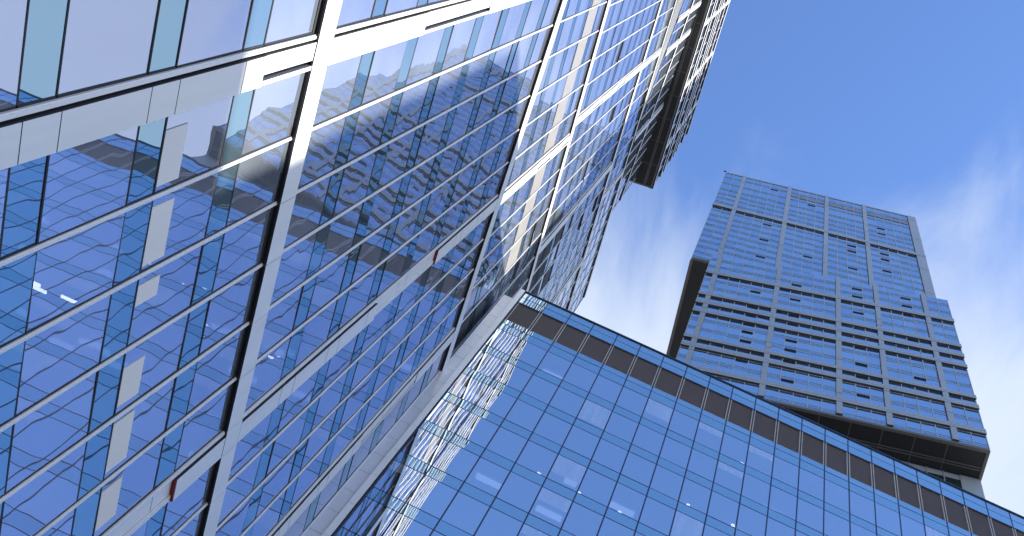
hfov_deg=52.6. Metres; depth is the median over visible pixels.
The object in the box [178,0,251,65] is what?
window pane
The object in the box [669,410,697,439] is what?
window pane
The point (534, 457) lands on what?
window pane
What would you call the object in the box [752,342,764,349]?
window pane
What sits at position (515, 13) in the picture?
window pane
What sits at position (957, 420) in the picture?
window pane
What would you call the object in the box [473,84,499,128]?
window pane
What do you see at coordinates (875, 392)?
window pane
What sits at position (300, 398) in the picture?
window pane
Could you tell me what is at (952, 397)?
window pane
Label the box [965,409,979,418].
window pane
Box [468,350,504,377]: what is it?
window pane
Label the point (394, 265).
window pane
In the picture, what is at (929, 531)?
window pane
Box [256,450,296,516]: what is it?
window pane
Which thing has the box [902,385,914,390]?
window pane
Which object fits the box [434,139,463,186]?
window pane
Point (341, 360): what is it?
window pane
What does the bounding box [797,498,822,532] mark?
window pane
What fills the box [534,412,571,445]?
window pane
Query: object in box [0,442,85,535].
window pane
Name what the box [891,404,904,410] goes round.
window pane
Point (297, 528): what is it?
window pane
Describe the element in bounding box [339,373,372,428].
window pane
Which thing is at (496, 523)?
window pane
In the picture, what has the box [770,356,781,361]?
window pane
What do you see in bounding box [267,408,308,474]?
window pane
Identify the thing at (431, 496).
window pane
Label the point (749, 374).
window pane
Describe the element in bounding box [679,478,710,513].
window pane
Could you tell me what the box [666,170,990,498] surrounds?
stacked tower
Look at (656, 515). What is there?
window pane
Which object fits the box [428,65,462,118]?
window pane
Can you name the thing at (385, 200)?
window pane
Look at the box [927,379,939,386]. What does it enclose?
window pane
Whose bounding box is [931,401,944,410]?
window pane
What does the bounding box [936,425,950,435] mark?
window pane
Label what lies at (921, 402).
window pane
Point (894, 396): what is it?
window pane
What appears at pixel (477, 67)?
window pane
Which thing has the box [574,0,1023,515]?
sky
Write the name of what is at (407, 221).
window pane
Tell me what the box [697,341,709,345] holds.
window pane
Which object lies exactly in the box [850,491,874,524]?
window pane
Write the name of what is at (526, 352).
window pane
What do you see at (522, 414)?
window pane
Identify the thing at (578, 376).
window pane
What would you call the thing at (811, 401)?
window pane
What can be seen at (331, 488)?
window pane
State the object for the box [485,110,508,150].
window pane
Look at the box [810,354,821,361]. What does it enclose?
window pane
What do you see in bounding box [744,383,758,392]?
window pane
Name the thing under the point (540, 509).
window pane
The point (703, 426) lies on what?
window pane
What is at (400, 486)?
window pane
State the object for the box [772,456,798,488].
window pane
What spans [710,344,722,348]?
window pane
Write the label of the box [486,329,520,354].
window pane
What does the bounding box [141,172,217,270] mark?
window pane
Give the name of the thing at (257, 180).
window pane
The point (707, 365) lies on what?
window pane
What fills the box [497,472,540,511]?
window pane
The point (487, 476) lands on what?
window pane
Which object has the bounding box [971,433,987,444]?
window pane
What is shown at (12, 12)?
window pane
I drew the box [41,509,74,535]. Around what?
window pane
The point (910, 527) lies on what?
window pane
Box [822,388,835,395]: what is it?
window pane
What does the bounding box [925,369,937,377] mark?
window pane
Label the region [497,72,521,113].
window pane
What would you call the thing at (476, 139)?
window pane
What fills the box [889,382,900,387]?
window pane
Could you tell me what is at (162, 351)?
window pane
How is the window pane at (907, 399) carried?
in the stacked tower at (834, 314)
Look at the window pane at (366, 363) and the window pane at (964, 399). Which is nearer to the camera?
the window pane at (366, 363)
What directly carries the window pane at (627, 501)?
in the office building
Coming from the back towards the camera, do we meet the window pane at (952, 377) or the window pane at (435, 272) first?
the window pane at (952, 377)
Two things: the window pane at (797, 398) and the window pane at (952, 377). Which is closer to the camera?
the window pane at (797, 398)
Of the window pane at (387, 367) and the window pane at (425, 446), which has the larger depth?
the window pane at (425, 446)
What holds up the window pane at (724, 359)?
in the stacked tower at (834, 314)
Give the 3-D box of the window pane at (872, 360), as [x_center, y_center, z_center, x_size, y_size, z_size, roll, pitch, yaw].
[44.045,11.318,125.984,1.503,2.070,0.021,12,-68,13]
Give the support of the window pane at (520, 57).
in the glass tower at (266, 266)
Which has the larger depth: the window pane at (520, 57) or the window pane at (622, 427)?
the window pane at (622, 427)
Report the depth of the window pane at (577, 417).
57.36 m
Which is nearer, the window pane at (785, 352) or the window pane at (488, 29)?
the window pane at (488, 29)
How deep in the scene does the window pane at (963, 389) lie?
121.07 m
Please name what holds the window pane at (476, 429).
in the office building
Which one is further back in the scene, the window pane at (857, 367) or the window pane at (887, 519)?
the window pane at (857, 367)
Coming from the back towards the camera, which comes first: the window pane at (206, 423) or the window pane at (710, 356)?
the window pane at (710, 356)
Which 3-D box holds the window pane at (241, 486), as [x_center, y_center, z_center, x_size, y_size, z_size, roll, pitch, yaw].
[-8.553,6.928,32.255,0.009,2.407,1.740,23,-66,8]
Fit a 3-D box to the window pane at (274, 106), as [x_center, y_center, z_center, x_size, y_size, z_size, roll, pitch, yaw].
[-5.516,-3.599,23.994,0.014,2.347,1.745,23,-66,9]
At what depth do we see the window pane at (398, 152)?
34.29 m
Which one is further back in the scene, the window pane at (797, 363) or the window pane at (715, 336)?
the window pane at (715, 336)
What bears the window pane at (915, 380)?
in the stacked tower at (834, 314)
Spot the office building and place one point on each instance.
(528, 414)
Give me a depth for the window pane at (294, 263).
29.18 m
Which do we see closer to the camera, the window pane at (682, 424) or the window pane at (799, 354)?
the window pane at (682, 424)
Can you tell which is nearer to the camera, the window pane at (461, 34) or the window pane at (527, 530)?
the window pane at (461, 34)
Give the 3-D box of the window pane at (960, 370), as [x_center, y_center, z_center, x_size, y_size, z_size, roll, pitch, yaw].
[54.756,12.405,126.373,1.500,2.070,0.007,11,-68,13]
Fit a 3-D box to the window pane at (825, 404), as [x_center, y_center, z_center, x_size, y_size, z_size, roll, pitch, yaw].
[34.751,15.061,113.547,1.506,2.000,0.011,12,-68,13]
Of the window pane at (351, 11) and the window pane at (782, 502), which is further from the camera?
the window pane at (782, 502)
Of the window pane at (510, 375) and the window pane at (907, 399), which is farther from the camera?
the window pane at (907, 399)
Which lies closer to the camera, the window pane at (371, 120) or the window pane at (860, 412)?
the window pane at (371, 120)
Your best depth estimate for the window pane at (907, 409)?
114.58 m
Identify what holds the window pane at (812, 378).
in the stacked tower at (834, 314)
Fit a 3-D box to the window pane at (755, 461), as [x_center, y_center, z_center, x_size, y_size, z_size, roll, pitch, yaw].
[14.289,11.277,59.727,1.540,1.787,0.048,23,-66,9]
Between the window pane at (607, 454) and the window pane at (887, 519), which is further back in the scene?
the window pane at (887, 519)
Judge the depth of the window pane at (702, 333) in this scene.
127.97 m
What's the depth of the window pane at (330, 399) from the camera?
38.19 m
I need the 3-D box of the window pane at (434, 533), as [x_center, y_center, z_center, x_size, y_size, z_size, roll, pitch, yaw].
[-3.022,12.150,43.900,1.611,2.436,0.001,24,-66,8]
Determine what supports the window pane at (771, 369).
in the stacked tower at (834, 314)
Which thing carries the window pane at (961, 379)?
in the stacked tower at (834, 314)
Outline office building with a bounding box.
[303,289,1023,535]
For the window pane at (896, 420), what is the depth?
111.86 m
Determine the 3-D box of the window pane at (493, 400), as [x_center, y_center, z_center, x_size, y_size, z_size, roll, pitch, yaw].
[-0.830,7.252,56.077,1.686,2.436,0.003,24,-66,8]
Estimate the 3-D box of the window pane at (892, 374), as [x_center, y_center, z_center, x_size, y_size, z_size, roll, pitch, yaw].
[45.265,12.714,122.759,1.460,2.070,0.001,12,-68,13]
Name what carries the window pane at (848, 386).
in the stacked tower at (834, 314)
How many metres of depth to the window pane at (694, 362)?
119.98 m
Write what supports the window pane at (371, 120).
in the glass tower at (266, 266)
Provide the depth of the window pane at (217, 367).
26.76 m
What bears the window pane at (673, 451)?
in the office building
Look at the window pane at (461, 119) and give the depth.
40.24 m
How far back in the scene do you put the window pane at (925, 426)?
111.18 m
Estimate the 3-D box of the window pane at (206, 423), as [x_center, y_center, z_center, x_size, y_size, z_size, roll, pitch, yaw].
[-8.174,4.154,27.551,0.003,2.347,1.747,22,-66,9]
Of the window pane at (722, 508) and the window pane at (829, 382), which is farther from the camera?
the window pane at (829, 382)
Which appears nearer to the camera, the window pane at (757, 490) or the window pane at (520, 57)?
the window pane at (520, 57)
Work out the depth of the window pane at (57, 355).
19.41 m
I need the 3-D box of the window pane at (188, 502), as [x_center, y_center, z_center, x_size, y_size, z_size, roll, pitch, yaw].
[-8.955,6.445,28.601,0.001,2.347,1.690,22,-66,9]
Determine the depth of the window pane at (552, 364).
61.85 m
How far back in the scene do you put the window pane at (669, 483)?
54.68 m
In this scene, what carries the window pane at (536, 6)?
in the glass tower at (266, 266)
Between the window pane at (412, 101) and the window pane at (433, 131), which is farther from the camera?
the window pane at (433, 131)
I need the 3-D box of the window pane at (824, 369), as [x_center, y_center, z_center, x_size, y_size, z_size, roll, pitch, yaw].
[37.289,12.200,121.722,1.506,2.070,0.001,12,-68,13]
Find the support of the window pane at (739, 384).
in the stacked tower at (834, 314)
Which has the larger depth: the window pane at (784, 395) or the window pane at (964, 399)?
the window pane at (964, 399)
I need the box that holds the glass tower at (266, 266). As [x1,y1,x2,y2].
[0,0,730,535]
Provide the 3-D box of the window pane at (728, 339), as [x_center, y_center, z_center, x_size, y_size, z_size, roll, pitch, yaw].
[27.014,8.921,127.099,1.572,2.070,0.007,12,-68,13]
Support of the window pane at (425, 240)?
in the glass tower at (266, 266)
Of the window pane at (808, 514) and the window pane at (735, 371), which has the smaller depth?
the window pane at (808, 514)
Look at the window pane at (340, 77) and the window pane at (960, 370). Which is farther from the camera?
the window pane at (960, 370)
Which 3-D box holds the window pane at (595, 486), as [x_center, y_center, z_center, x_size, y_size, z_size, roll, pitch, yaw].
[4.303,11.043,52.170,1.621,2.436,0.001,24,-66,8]
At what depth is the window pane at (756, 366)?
120.92 m
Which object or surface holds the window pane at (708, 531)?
in the office building
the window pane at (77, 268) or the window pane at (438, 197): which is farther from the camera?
the window pane at (438, 197)
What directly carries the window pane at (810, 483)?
in the office building
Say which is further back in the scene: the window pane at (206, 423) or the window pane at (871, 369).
the window pane at (871, 369)
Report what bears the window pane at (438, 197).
in the glass tower at (266, 266)
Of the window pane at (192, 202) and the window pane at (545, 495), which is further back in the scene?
the window pane at (545, 495)
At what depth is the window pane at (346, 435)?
42.60 m
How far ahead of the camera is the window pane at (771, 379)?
118.03 m
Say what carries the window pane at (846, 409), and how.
in the stacked tower at (834, 314)
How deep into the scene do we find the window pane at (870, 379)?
120.79 m
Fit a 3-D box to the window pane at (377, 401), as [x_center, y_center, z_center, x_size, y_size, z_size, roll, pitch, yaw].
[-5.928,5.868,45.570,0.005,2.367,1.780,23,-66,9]
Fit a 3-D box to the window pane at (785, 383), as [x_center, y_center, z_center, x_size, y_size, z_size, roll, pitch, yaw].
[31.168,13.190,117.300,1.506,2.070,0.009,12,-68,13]
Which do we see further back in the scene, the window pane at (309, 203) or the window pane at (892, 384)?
the window pane at (892, 384)
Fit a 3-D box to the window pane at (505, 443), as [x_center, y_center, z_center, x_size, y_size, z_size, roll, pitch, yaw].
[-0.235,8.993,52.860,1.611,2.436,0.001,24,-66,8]
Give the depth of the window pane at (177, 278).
22.52 m
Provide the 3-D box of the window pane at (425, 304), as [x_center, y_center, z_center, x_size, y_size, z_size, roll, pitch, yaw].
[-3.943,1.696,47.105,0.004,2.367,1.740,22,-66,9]
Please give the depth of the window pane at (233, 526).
33.32 m
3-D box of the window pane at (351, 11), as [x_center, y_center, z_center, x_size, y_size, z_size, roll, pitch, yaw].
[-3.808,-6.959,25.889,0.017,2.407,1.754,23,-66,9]
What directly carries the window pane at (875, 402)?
in the stacked tower at (834, 314)
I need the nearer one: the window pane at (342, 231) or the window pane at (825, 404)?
the window pane at (342, 231)
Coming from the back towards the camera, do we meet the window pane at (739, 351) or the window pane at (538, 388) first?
the window pane at (739, 351)
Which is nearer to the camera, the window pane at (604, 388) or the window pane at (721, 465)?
the window pane at (721, 465)
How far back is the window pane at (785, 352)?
125.35 m
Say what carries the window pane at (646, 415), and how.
in the office building
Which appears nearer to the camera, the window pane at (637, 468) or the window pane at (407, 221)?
the window pane at (407, 221)
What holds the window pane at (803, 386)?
in the stacked tower at (834, 314)
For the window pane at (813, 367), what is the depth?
122.32 m
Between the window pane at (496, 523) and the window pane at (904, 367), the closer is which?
the window pane at (496, 523)
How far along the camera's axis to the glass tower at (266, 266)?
27.67 m
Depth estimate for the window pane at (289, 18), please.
22.95 m
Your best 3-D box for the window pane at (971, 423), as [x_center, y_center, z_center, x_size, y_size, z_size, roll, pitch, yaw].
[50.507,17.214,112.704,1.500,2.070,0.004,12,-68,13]
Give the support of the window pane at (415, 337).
in the glass tower at (266, 266)
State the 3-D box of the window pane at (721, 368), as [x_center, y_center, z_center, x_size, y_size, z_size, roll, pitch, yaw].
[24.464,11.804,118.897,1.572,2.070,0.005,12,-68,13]
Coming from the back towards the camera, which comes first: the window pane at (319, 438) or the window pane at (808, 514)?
the window pane at (808, 514)
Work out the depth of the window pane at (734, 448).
60.26 m
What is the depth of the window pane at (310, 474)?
39.64 m
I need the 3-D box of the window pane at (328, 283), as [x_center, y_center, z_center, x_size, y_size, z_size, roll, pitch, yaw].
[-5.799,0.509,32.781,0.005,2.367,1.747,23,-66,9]
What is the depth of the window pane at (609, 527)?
49.56 m
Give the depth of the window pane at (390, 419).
49.70 m
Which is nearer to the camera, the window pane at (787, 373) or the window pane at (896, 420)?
the window pane at (896, 420)
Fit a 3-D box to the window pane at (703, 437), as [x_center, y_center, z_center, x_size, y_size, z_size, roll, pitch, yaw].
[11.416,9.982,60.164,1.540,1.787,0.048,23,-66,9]
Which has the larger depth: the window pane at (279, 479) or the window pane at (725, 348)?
the window pane at (725, 348)
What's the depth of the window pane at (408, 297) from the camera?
43.43 m
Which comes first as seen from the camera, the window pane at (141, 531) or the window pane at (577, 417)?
the window pane at (141, 531)
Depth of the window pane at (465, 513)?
46.85 m
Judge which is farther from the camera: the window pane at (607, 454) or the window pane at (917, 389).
the window pane at (917, 389)
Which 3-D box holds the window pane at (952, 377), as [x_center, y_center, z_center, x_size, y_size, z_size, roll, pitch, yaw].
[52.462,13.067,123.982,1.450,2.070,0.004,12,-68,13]
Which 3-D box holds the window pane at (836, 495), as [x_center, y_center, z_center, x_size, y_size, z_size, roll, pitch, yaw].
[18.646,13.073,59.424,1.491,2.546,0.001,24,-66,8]
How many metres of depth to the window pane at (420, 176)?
37.97 m
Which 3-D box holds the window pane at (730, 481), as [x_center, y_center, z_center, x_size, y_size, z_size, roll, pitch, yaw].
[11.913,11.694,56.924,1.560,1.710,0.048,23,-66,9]
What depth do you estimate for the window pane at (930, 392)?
119.25 m
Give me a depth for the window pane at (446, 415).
53.29 m
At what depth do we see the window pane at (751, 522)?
54.08 m
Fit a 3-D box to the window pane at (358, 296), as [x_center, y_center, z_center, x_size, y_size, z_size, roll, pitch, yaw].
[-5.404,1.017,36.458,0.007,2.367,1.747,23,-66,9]
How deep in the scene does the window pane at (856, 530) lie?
56.90 m
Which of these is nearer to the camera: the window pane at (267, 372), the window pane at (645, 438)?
the window pane at (267, 372)
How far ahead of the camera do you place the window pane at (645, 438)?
57.89 m
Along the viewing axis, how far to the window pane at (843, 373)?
121.47 m
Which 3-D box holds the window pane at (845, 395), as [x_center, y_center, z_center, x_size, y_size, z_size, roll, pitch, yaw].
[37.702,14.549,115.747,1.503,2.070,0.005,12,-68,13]
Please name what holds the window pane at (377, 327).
in the glass tower at (266, 266)
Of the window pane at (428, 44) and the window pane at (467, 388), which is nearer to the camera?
the window pane at (428, 44)
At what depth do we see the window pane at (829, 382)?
119.02 m
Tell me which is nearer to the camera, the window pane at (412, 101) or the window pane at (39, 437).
the window pane at (39, 437)
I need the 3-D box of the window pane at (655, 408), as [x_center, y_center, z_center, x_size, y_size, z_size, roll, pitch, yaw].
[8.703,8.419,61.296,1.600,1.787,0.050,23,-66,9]
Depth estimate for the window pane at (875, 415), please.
112.35 m
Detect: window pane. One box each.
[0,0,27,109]
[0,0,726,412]
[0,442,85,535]
[6,372,96,491]
[16,295,110,414]
[27,213,124,330]
[39,127,137,241]
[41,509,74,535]
[58,0,158,94]
[94,439,162,535]
[104,378,174,478]
[116,313,188,413]
[128,246,201,344]
[131,521,147,535]
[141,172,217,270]
[155,96,232,191]
[161,465,212,535]
[175,385,230,469]
[176,510,202,535]
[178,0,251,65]
[187,329,243,412]
[200,270,257,353]
[213,208,270,291]
[215,497,250,535]
[217,453,261,525]
[227,141,288,225]
[228,412,271,479]
[242,72,304,154]
[245,337,290,409]
[251,490,285,535]
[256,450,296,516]
[257,286,302,357]
[265,0,318,43]
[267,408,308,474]
[270,232,316,303]
[278,370,318,431]
[283,505,309,535]
[284,176,330,246]
[290,447,326,507]
[294,300,336,367]
[298,117,345,187]
[301,409,336,468]
[307,252,349,318]
[311,371,347,430]
[313,55,361,124]
[314,465,344,517]
[320,203,362,268]
[322,334,357,390]
[328,410,360,466]
[333,150,377,216]
[337,0,374,25]
[339,268,376,328]
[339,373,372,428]
[342,497,396,535]
[347,96,391,161]
[347,429,375,478]
[350,337,382,390]
[352,224,388,282]
[361,299,393,352]
[362,40,407,103]
[362,377,391,427]
[364,177,402,236]
[373,343,401,392]
[374,468,418,500]
[377,130,415,188]
[377,241,410,295]
[377,398,402,443]
[383,308,412,357]
[383,513,431,535]
[388,460,423,481]
[389,200,422,253]
[391,80,429,137]
[394,273,422,321]
[401,428,447,464]
[402,157,434,209]
[402,317,427,361]
[406,28,444,84]
[407,476,456,518]
[410,218,439,267]
[412,284,437,328]
[414,112,448,165]
[421,179,451,228]
[422,253,447,294]
[426,399,468,432]
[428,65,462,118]
[431,531,443,535]
[433,442,478,480]
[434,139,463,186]
[438,197,465,243]
[441,492,488,534]
[442,18,475,69]
[446,97,475,145]
[448,373,487,403]
[449,161,476,206]
[456,413,498,447]
[459,54,489,101]
[461,123,487,167]
[465,458,508,495]
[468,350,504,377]
[472,10,501,56]
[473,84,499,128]
[474,146,497,186]
[475,507,522,535]
[476,386,515,417]
[485,44,512,88]
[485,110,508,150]
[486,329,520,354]
[486,427,527,461]
[495,362,531,390]
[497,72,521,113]
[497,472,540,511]
[499,2,525,45]
[506,400,543,430]
[509,35,532,75]
[511,340,546,367]
[516,441,556,476]
[520,524,548,535]
[521,0,544,36]
[523,375,557,403]
[530,499,566,527]
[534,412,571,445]
[537,487,571,512]
[538,352,571,378]
[547,471,578,490]
[549,387,584,416]
[551,455,586,483]
[562,502,602,535]
[563,425,599,458]
[564,363,596,391]
[577,417,603,429]
[578,399,610,428]
[578,469,615,505]
[590,375,621,403]
[592,439,627,472]
[598,517,633,535]
[605,412,637,442]
[609,483,645,520]
[616,387,647,415]
[621,452,655,486]
[632,424,664,455]
[639,497,674,535]
[642,411,668,427]
[645,398,672,421]
[650,465,683,500]
[660,436,690,468]
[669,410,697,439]
[670,511,703,535]
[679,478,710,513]
[687,449,716,480]
[690,360,703,365]
[693,350,706,358]
[695,427,721,451]
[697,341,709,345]
[698,422,722,437]
[699,331,712,337]
[703,524,729,535]
[704,363,717,369]
[707,353,720,361]
[707,491,738,527]
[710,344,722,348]
[712,334,725,340]
[714,467,742,493]
[717,461,743,478]
[718,366,731,372]
[720,356,734,364]
[720,433,747,463]
[723,347,736,351]
[725,336,738,343]
[730,380,743,388]
[732,369,745,375]
[734,358,747,367]
[737,349,749,354]
[737,504,766,535]
[739,339,751,346]
[742,473,769,506]
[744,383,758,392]
[746,451,772,475]
[747,372,760,378]
[748,362,761,370]
[749,445,772,460]
[750,352,763,357]
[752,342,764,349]
[764,387,778,397]
[766,376,779,382]
[766,517,794,535]
[768,366,780,374]
[769,485,796,519]
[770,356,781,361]
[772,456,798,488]
[779,391,792,400]
[780,381,793,385]
[781,369,794,377]
[784,351,795,355]
[793,394,806,403]
[794,383,807,388]
[795,372,807,380]
[796,362,808,367]
[796,530,807,535]
[797,351,808,358]
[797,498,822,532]
[799,468,823,500]
[808,386,821,392]
[808,397,820,406]
[809,365,821,370]
[809,375,821,383]
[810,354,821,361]
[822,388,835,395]
[822,400,835,410]
[823,357,835,364]
[823,368,835,373]
[823,377,835,386]
[824,510,849,535]
[825,479,848,512]
[842,361,853,368]
[842,372,854,377]
[842,382,854,390]
[842,393,855,399]
[843,405,855,414]
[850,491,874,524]
[851,522,875,535]
[855,365,867,371]
[856,385,868,394]
[857,396,869,402]
[857,408,870,417]
[868,357,879,364]
[868,366,880,374]
[869,378,881,382]
[870,388,883,397]
[871,399,884,406]
[872,411,885,421]
[875,502,900,535]
[887,370,899,378]
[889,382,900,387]
[890,392,902,401]
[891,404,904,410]
[893,416,906,425]
[899,363,911,371]
[900,373,912,380]
[900,514,924,535]
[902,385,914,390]
[903,395,916,404]
[905,407,918,413]
[907,419,920,429]
[914,376,926,383]
[916,388,927,392]
[917,398,930,407]
[919,410,932,416]
[921,422,935,432]
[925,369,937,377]
[925,525,946,535]
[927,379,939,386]
[929,391,941,395]
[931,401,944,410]
[933,413,947,420]
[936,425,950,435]
[944,373,956,381]
[946,383,958,390]
[949,395,961,400]
[952,406,965,415]
[954,367,966,373]
[954,418,967,424]
[956,375,970,384]
[957,430,971,440]
[959,386,972,393]
[962,398,975,403]
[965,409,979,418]
[968,421,982,427]
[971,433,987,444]
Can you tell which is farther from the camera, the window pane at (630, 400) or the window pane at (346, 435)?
the window pane at (630, 400)
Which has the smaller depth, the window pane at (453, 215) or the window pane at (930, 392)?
the window pane at (453, 215)
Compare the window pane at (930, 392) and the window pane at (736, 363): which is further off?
the window pane at (736, 363)
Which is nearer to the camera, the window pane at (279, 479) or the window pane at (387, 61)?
the window pane at (387, 61)
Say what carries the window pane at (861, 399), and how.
in the stacked tower at (834, 314)
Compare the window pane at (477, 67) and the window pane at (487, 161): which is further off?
the window pane at (487, 161)
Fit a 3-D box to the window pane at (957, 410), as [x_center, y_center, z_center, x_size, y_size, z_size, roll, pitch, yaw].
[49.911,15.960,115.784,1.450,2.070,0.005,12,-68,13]
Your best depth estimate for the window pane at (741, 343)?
126.55 m
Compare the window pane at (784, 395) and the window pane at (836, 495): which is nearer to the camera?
the window pane at (836, 495)
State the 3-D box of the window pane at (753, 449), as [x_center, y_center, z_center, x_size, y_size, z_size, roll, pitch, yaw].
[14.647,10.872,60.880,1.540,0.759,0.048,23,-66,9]
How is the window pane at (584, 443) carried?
in the office building
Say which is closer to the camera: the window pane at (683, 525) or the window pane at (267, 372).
the window pane at (267, 372)
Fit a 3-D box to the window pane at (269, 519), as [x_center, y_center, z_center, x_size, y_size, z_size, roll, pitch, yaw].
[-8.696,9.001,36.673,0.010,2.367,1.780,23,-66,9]
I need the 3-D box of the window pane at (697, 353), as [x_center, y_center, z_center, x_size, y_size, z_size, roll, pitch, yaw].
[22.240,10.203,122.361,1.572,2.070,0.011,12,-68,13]
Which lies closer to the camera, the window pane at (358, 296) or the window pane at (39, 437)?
the window pane at (39, 437)
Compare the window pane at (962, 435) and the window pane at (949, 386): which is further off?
the window pane at (949, 386)
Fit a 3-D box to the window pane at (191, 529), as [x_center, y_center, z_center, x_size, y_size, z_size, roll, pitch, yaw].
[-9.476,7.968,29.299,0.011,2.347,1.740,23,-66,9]
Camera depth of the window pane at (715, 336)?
127.62 m
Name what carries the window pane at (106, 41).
in the glass tower at (266, 266)
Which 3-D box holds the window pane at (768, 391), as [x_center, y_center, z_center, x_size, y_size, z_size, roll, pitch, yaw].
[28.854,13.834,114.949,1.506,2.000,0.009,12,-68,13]
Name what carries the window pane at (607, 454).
in the office building
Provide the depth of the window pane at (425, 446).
50.31 m
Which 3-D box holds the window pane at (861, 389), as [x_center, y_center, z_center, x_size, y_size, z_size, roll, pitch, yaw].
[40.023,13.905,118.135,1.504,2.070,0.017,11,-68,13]
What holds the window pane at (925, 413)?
in the stacked tower at (834, 314)
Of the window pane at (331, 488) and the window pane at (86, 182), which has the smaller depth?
the window pane at (86, 182)
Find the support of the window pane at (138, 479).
in the glass tower at (266, 266)
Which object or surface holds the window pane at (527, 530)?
in the office building
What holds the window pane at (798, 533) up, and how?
in the office building
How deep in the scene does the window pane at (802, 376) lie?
119.70 m
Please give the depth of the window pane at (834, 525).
56.54 m
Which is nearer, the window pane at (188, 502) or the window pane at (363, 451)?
the window pane at (188, 502)
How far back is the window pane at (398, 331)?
44.16 m
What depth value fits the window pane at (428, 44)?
32.88 m
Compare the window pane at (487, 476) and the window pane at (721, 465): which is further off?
the window pane at (721, 465)
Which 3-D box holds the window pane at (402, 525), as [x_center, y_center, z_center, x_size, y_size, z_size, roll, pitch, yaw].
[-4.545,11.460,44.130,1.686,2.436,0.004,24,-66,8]
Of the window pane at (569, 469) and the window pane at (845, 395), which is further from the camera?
the window pane at (845, 395)
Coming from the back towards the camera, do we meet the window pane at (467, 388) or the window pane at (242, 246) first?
the window pane at (467, 388)
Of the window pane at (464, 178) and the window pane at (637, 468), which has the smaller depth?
the window pane at (464, 178)
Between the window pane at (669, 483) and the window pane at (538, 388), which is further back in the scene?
the window pane at (538, 388)
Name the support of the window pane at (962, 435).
in the stacked tower at (834, 314)
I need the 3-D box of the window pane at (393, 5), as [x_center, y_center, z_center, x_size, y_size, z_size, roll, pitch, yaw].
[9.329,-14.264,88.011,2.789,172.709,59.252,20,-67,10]
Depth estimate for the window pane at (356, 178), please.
31.33 m
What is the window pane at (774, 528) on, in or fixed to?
in the office building
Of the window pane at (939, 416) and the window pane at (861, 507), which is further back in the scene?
the window pane at (939, 416)
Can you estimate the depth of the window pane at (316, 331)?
33.46 m
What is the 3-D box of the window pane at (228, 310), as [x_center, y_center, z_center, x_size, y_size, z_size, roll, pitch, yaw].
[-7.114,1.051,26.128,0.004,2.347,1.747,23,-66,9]
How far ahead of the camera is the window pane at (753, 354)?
123.91 m
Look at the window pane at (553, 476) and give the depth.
51.63 m
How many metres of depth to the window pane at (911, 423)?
111.55 m
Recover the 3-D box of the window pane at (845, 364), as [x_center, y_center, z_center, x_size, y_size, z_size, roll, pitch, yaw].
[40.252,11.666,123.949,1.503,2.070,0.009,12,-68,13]
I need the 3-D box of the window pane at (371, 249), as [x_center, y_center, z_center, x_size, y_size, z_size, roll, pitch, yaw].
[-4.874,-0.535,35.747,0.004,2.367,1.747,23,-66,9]
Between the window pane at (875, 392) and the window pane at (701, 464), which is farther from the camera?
the window pane at (875, 392)
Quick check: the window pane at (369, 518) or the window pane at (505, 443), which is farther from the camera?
the window pane at (505, 443)
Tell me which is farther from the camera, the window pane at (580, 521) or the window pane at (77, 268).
the window pane at (580, 521)
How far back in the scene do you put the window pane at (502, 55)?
42.50 m
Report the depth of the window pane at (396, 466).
48.12 m
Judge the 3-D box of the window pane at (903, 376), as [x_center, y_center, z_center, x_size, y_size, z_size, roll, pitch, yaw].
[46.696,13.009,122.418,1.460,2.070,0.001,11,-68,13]
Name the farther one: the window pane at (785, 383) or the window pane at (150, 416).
the window pane at (785, 383)
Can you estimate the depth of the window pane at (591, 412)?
58.42 m
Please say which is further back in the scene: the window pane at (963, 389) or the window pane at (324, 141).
the window pane at (963, 389)
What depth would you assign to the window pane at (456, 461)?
50.08 m
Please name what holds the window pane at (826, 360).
in the stacked tower at (834, 314)
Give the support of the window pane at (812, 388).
in the stacked tower at (834, 314)
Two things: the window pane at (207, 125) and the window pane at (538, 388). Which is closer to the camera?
the window pane at (207, 125)
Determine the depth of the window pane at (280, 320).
29.91 m
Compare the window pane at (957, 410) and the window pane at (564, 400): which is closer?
the window pane at (564, 400)
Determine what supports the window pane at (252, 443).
in the glass tower at (266, 266)

